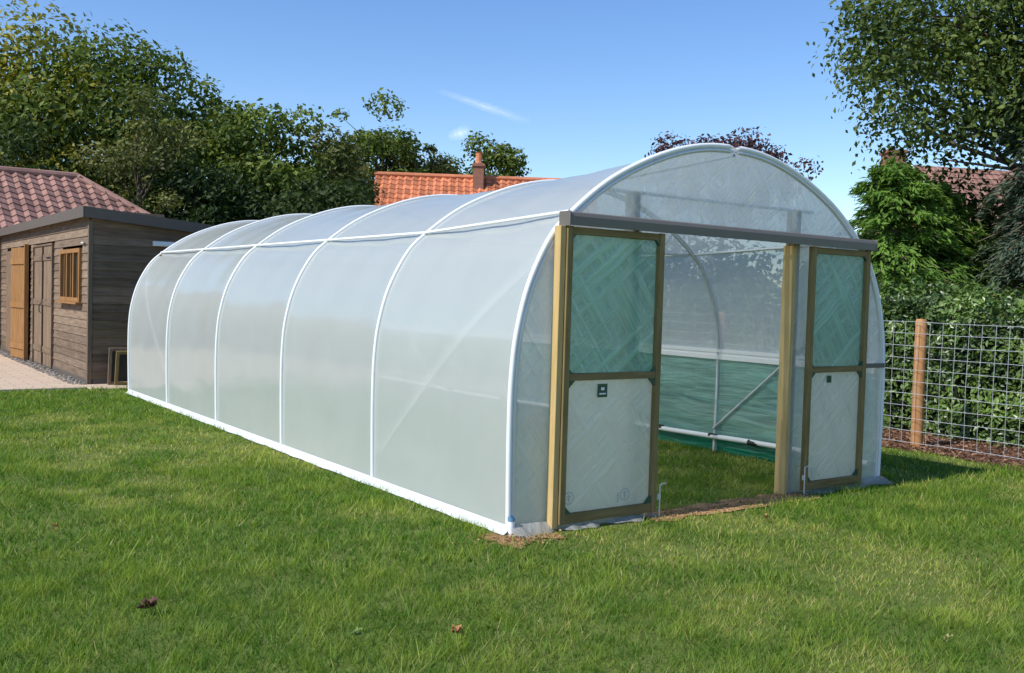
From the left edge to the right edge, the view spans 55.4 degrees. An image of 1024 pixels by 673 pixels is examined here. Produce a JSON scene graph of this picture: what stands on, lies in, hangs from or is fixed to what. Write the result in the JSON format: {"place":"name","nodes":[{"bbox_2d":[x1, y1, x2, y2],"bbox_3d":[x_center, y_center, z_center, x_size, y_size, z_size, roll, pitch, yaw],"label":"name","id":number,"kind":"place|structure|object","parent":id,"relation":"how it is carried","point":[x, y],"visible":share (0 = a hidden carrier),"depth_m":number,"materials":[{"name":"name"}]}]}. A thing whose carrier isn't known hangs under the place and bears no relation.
{"place":"outdoors","nodes":[
{"label":"outdoors","id":0,"kind":"place"},
{"bbox_2d":[0,349,127,390],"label":"patio","id":1,"kind":"structure","parent":0,"point":[17,373],"depth_m":16.21,"materials":[{"name":"beige stone"}]},
{"bbox_2d":[0,206,214,383],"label":"timber shed","id":2,"kind":"structure","parent":1,"relation":"on","point":[64,309],"depth_m":16.35,"materials":[{"name":"wood"}]},
{"bbox_2d":[6,251,10,350],"bbox_3d":[-11.303,-0.791,21.965,0.029,2.260,1.094,0,3,-35],"label":"boarded door","id":3,"kind":"structure","parent":2,"relation":"in","point":[8,254],"depth_m":22.11,"materials":[{"name":"brown wood"}]},
{"bbox_2d":[10,244,28,360],"bbox_3d":[-10.259,-0.719,20.266,0.080,2.370,1.125,0,3,-41],"label":"open pine door","id":4,"kind":"structure","parent":2,"relation":"in","point":[19,261],"depth_m":20.14,"materials":[{"name":"orange wood"}]},
{"bbox_2d":[34,245,51,366],"bbox_3d":[-8.989,-0.594,18.700,0.027,2.260,1.840,0,3,-35],"label":"boarded door","id":5,"kind":"structure","parent":2,"relation":"in","point":[47,249],"depth_m":18.63,"materials":[{"name":"brown wood"}]},
{"bbox_2d":[55,248,82,304],"bbox_3d":[-7.549,-1.028,16.620,0.140,0.925,1.710,0,3,-35],"label":"window frame","id":6,"kind":"structure","parent":2,"relation":"in","point":[67,263],"depth_m":16.62,"materials":[{"name":"brown wood"}]},
{"bbox_2d":[69,253,76,297],"bbox_3d":[-7.505,-1.045,16.650,0.006,0.770,1.490,0,3,-35],"label":"window glass","id":7,"kind":"structure","parent":2,"relation":"in","point":[76,253],"depth_m":16.39,"materials":[{"name":"black glass"}]},
{"bbox_2d":[107,348,127,384],"bbox_3d":[-6.180,0.480,15.648,0.550,0.598,0.254,0,3,-35],"label":"wooden frame","id":8,"kind":"object","parent":1,"relation":"on","point":[117,367],"visible":0.52,"depth_m":15.63,"materials":[{"name":"brown wood"}]},
{"bbox_2d":[0,358,1023,672],"bbox_3d":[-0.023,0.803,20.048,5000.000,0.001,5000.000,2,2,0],"label":"ground","id":9,"kind":"structure","parent":0,"point":[932,580],"depth_m":5.62,"materials":[{"name":"green plant"}]},
{"bbox_2d":[0,112,117,191],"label":"elder tree","id":10,"kind":"object","parent":9,"relation":"on","point":[12,142],"visible":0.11,"depth_m":28.25,"materials":[{"name":"green plant"}]},
{"bbox_2d":[0,0,147,198],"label":"sycamore tree","id":11,"kind":"object","parent":9,"relation":"on","point":[4,66],"visible":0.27,"depth_m":32.12,"materials":[{"name":"green plant"}]},
{"bbox_2d":[0,166,150,248],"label":"tiled roof","id":12,"kind":"structure","parent":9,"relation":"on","point":[27,194],"depth_m":25.74,"materials":[{"name":"red tile"}]},
{"bbox_2d":[0,18,260,214],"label":"oak tree","id":13,"kind":"object","parent":9,"relation":"on","point":[128,71],"visible":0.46,"depth_m":31.88,"materials":[{"name":"green plant"}]},
{"bbox_2d":[68,81,212,223],"bbox_3d":[-11.082,-3.612,28.883,4.419,7.568,4.413,2,2,19],"label":"silver birch tree","id":14,"kind":"object","parent":9,"relation":"on","point":[137,162],"visible":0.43,"depth_m":28.22,"materials":[{"name":"green plant"}]},
{"bbox_2d":[136,596,158,608],"bbox_3d":[-1.774,1.297,4.748,0.112,0.059,0.070,2,2,18],"label":"fallen leaf","id":15,"kind":"object","parent":9,"relation":"on","point":[151,602],"visible":0.99,"depth_m":4.74,"materials":[{"name":"brown plant"}]},
{"bbox_2d":[102,75,281,223],"bbox_3d":[-11.230,-4.669,35.094,7.232,9.159,6.789,2,2,0],"label":"oak tree","id":16,"kind":"object","parent":9,"relation":"on","point":[201,98],"visible":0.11,"depth_m":34.08,"materials":[{"name":"green plant"}]},
{"bbox_2d":[117,155,297,225],"bbox_3d":[-9.317,-2.603,29.328,5.719,5.648,5.514,0,3,-35],"label":"elder tree","id":17,"kind":"object","parent":9,"relation":"on","point":[199,203],"visible":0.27,"depth_m":28.39,"materials":[{"name":"green plant"}]},
{"bbox_2d":[183,98,337,223],"bbox_3d":[-8.347,-4.066,33.124,5.186,8.281,5.143,4,3,40],"label":"ash tree","id":18,"kind":"object","parent":9,"relation":"on","point":[234,138],"visible":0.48,"depth_m":32.25,"materials":[{"name":"green plant"}]},
{"bbox_2d":[230,169,384,220],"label":"elder tree","id":19,"kind":"object","parent":9,"relation":"on","point":[316,202],"visible":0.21,"depth_m":29.09,"materials":[{"name":"green plant"}]},
{"bbox_2d":[270,123,384,207],"bbox_3d":[-6.645,-3.692,34.840,4.342,7.505,4.422,2,2,0],"label":"ash tree","id":20,"kind":"object","parent":9,"relation":"on","point":[352,167],"visible":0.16,"depth_m":33.93,"materials":[{"name":"green plant"}]},
{"bbox_2d":[352,627,361,634],"bbox_3d":[-0.709,1.348,4.465,0.052,0.041,0.035,2,2,0],"label":"fallen leaf","id":21,"kind":"object","parent":9,"relation":"on","point":[356,630],"visible":1,"depth_m":4.46,"materials":[{"name":"green plant"}]},
{"bbox_2d":[318,87,437,208],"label":"lime tree","id":22,"kind":"object","parent":9,"relation":"on","point":[386,149],"visible":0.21,"depth_m":45.66,"materials":[{"name":"green plant"}]},
{"bbox_2d":[391,143,467,174],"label":"lime tree","id":23,"kind":"object","parent":9,"relation":"on","point":[440,164],"visible":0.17,"depth_m":47.58,"materials":[{"name":"green plant"}]},
{"bbox_2d":[451,624,462,632],"bbox_3d":[-0.255,1.358,4.519,0.057,0.044,0.056,2,2,0],"label":"fallen leaf","id":24,"kind":"object","parent":9,"relation":"on","point":[455,628],"visible":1,"depth_m":4.52,"materials":[{"name":"orange plant"}]},
{"bbox_2d":[448,130,531,176],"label":"field maple tree","id":25,"kind":"object","parent":9,"relation":"on","point":[500,158],"visible":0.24,"depth_m":48.84,"materials":[{"name":"green plant"}]},
{"bbox_2d":[127,143,893,537],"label":"polytunnel","id":26,"kind":"structure","parent":9,"relation":"on","point":[539,357],"depth_m":8.19,"materials":[{"name":"plastic"}]},
{"bbox_2d":[481,533,567,548],"bbox_3d":[0.057,1.336,6.519,0.471,0.001,0.524,4,3,42],"label":"soil patch","id":27,"kind":"object","parent":9,"relation":"on","point":[488,537],"visible":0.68,"depth_m":6.46,"materials":[{"name":"brown soil"}]},
{"bbox_2d":[452,492,820,548],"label":"soil crumbs","id":28,"kind":"object","parent":9,"relation":"on","point":[681,511],"visible":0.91,"depth_m":7.36,"materials":[{"name":"brown soil"}]},
{"bbox_2d":[647,492,818,520],"bbox_3d":[1.738,1.335,7.712,1.879,0.001,0.392,0,3,-36],"label":"soil patch","id":29,"kind":"object","parent":9,"relation":"on","point":[704,506],"visible":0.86,"depth_m":7.69,"materials":[{"name":"brown soil"}]},
{"bbox_2d":[644,126,823,180],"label":"copper beech tree","id":30,"kind":"object","parent":9,"relation":"on","point":[750,143],"visible":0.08,"depth_m":40.87,"materials":[{"name":"purple plant"}]},
{"bbox_2d":[806,0,1023,193],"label":"alder tree","id":31,"kind":"object","parent":9,"relation":"on","point":[983,69],"visible":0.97,"depth_m":16.11,"materials":[{"name":"green plant"}]},
{"bbox_2d":[847,157,984,316],"bbox_3d":[6.326,-0.915,16.224,3.629,4.109,3.850,4,3,40],"label":"cypress tree","id":32,"kind":"object","parent":9,"relation":"on","point":[896,187],"visible":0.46,"depth_m":15.76,"materials":[{"name":"green plant"}]},
{"bbox_2d":[857,213,1001,303],"bbox_3d":[7.472,-0.717,18.864,4.000,3.737,4.230,2,2,0],"label":"holly tree","id":33,"kind":"object","parent":9,"relation":"on","point":[983,224],"depth_m":17.82,"materials":[{"name":"green plant"}]},
{"bbox_2d":[876,180,1015,316],"bbox_3d":[7.272,-0.790,16.911,3.468,3.860,3.539,2,2,0],"label":"cypress tree","id":34,"kind":"object","parent":9,"relation":"on","point":[956,222],"visible":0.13,"depth_m":16.47,"materials":[{"name":"green plant"}]},
{"bbox_2d":[943,634,952,641],"bbox_3d":[2.057,1.424,4.607,0.050,0.038,0.028,2,2,0],"label":"fallen leaf","id":35,"kind":"object","parent":9,"relation":"on","point":[946,638],"visible":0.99,"depth_m":4.61,"materials":[{"name":"green plant"}]},
{"bbox_2d":[882,426,1023,471],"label":"mulch bed","id":36,"kind":"object","parent":9,"relation":"on","point":[971,457],"visible":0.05,"depth_m":11.16,"materials":[{"name":"brown wood"}]},
{"bbox_2d":[878,274,1023,447],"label":"laurel hedge","id":37,"kind":"object","parent":36,"relation":"on","point":[1014,310],"visible":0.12,"depth_m":12.10,"materials":[{"name":"green plant"}]},
{"bbox_2d":[882,319,1023,459],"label":"wire fence","id":38,"kind":"object","parent":36,"relation":"in","point":[918,395],"visible":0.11,"depth_m":11.23,"materials":[{"name":"metal"}]},
{"bbox_2d":[918,172,1023,316],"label":"holly tree","id":39,"kind":"object","parent":9,"relation":"on","point":[974,201],"visible":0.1,"depth_m":17.53,"materials":[{"name":"green plant"}]},
{"bbox_2d":[967,85,1023,318],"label":"blue cypress tree","id":40,"kind":"object","parent":9,"relation":"on","point":[1016,189],"visible":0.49,"depth_m":15.54,"materials":[{"name":"green plant"}]},
{"bbox_2d":[970,140,1023,287],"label":"holly tree","id":41,"kind":"object","parent":9,"relation":"on","point":[992,204],"visible":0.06,"depth_m":18.80,"materials":[{"name":"green plant"}]},
{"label":"brick walls","id":42,"kind":"object","parent":9,"relation":"on","visible":0},
{"bbox_2d":[878,149,907,232],"bbox_3d":[12.779,-4.293,32.841,0.720,3.900,0.720,2,2,0],"label":"chimney stack","id":43,"kind":"object","parent":42,"relation":"on","point":[886,154],"visible":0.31,"depth_m":32.47,"materials":[{"name":"red brick"}]},
{"bbox_2d":[914,165,1022,233],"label":"roof front","id":44,"kind":"structure","parent":42,"relation":"on","point":[990,177],"depth_m":32.63,"materials":[{"name":"brown tile"}]},
{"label":"brick walls","id":45,"kind":"object","parent":9,"relation":"on","visible":0},
{"bbox_2d":[374,175,526,205],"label":"roof front","id":46,"kind":"structure","parent":45,"relation":"on","point":[398,189],"depth_m":39.38,"materials":[{"name":"orange tile"}]},
{"bbox_2d":[472,163,484,189],"bbox_3d":[-1.366,-6.376,39.679,0.520,1.300,0.520,2,2,0],"label":"chimney stack","id":47,"kind":"object","parent":46,"relation":"on","point":[478,175],"visible":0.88,"depth_m":39.46,"materials":[{"name":"red brick"}]},
{"bbox_2d":[475,152,482,162],"bbox_3d":[-1.341,-7.255,39.644,0.304,0.460,0.320,2,2,0],"label":"chimney pot","id":48,"kind":"object","parent":47,"relation":"on","point":[478,157],"visible":0.99,"depth_m":39.54,"materials":[{"name":"orange ceramic"}]},
{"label":"roof back","id":49,"kind":"object","parent":45,"relation":"attached to","visible":0},
{"bbox_2d":[374,171,561,181],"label":"ridge tiles","id":50,"kind":"object","parent":49,"relation":"attached to","point":[448,176],"visible":0.58,"depth_m":39.91,"materials":[{"name":"orange tile"}]},
{"bbox_2d":[0,0,1023,233],"label":"sky","id":51,"kind":"structure","parent":0,"point":[584,87],"materials":[{"name":"blue"}]}
]}

